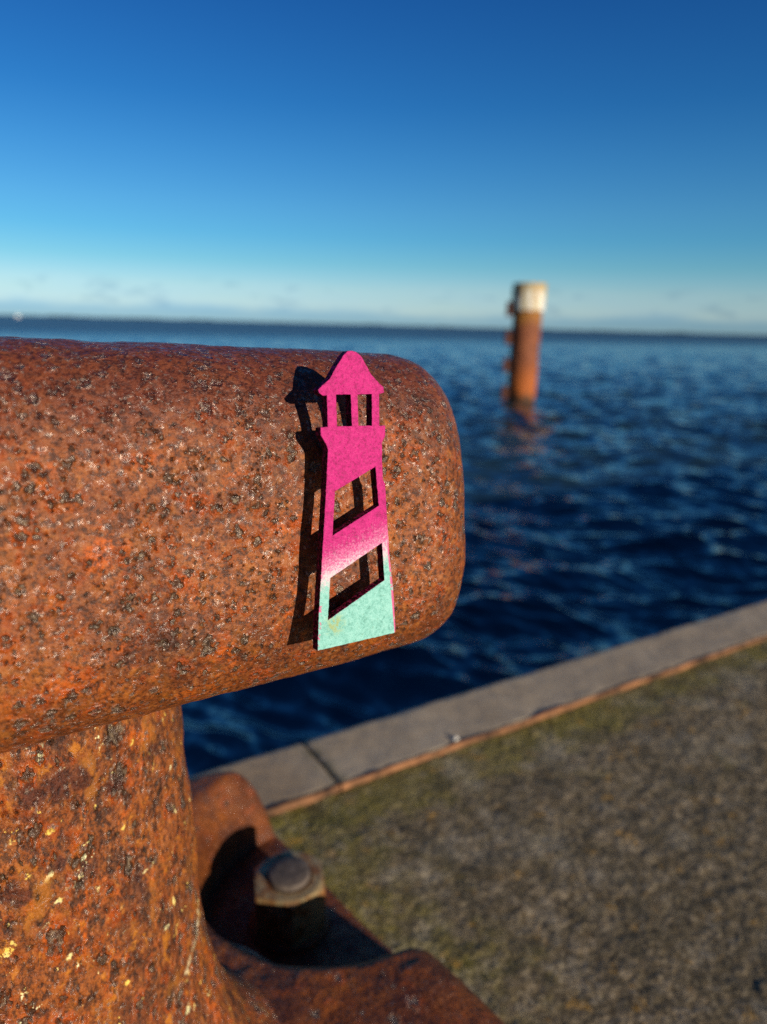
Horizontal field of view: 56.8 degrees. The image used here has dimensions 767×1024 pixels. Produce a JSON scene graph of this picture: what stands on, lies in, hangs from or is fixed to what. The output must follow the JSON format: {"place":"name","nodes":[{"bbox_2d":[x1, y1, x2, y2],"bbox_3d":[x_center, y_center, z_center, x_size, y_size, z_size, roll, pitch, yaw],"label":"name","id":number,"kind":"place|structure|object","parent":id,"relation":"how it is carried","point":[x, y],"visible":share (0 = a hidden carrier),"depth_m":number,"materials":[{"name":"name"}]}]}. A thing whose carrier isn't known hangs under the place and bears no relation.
{"place":"outdoors","nodes":[
{"label":"outdoors","id":0,"kind":"place"},
{"bbox_2d":[0,315,766,776],"bbox_3d":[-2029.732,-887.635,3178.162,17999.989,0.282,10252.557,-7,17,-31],"label":"sea","id":1,"kind":"structure","parent":0,"point":[614,489],"depth_m":8.78,"materials":[{"name":"blue liquid"}]},
{"bbox_2d":[500,282,546,402],"bbox_3d":[3.997,-4.103,20.555,1.061,4.800,0.959,-7,17,-31],"label":"mooring pile","id":2,"kind":"object","parent":1,"relation":"in","point":[525,307],"visible":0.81,"depth_m":20.07,"materials":[{"name":"metal"}]},
{"bbox_2d":[0,0,766,334],"label":"sky","id":3,"kind":"structure","parent":0,"point":[383,162],"materials":[{"name":"blue"}]},
{"bbox_2d":[1,315,766,335],"bbox_3d":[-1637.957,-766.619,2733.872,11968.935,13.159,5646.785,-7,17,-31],"label":"distant shore","id":4,"kind":"structure","parent":0,"point":[373,325],"depth_m":4861.71,"materials":[{"name":"grey"}]},
{"bbox_2d":[268,640,766,1023],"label":"quay ground","id":5,"kind":"structure","parent":0,"point":[602,861],"depth_m":0.77,"materials":[{"name":"concrete"}]},
{"bbox_2d":[0,336,503,1023],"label":"mooring bollard","id":6,"kind":"object","parent":5,"relation":"on","point":[158,526],"visible":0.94,"depth_m":0.28,"materials":[{"name":"metal"}]},
{"bbox_2d":[313,351,394,650],"bbox_3d":[-0.017,-0.005,0.271,0.034,0.109,0.018,-7,9,-31],"label":"wooden lighthouse","id":7,"kind":"object","parent":6,"relation":"attached to","point":[352,450],"visible":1,"depth_m":0.26,"materials":[{"name":"wood"},{"name":"paint"}]},
{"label":"quay wall","id":8,"kind":"object","parent":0,"visible":0},
{"bbox_2d":[189,743,339,816],"bbox_3d":[-1.516,0.539,0.061,3.361,0.068,0.123,-7,17,-31],"label":"coping stone","id":9,"kind":"object","parent":8,"relation":"on","point":[288,778],"visible":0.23,"depth_m":0.88,"materials":[{"name":"concrete"}]},
{"bbox_2d":[302,600,766,791],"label":"coping stone","id":10,"kind":"object","parent":8,"relation":"on","point":[353,756],"visible":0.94,"depth_m":1.08,"materials":[{"name":"concrete"}]}
]}

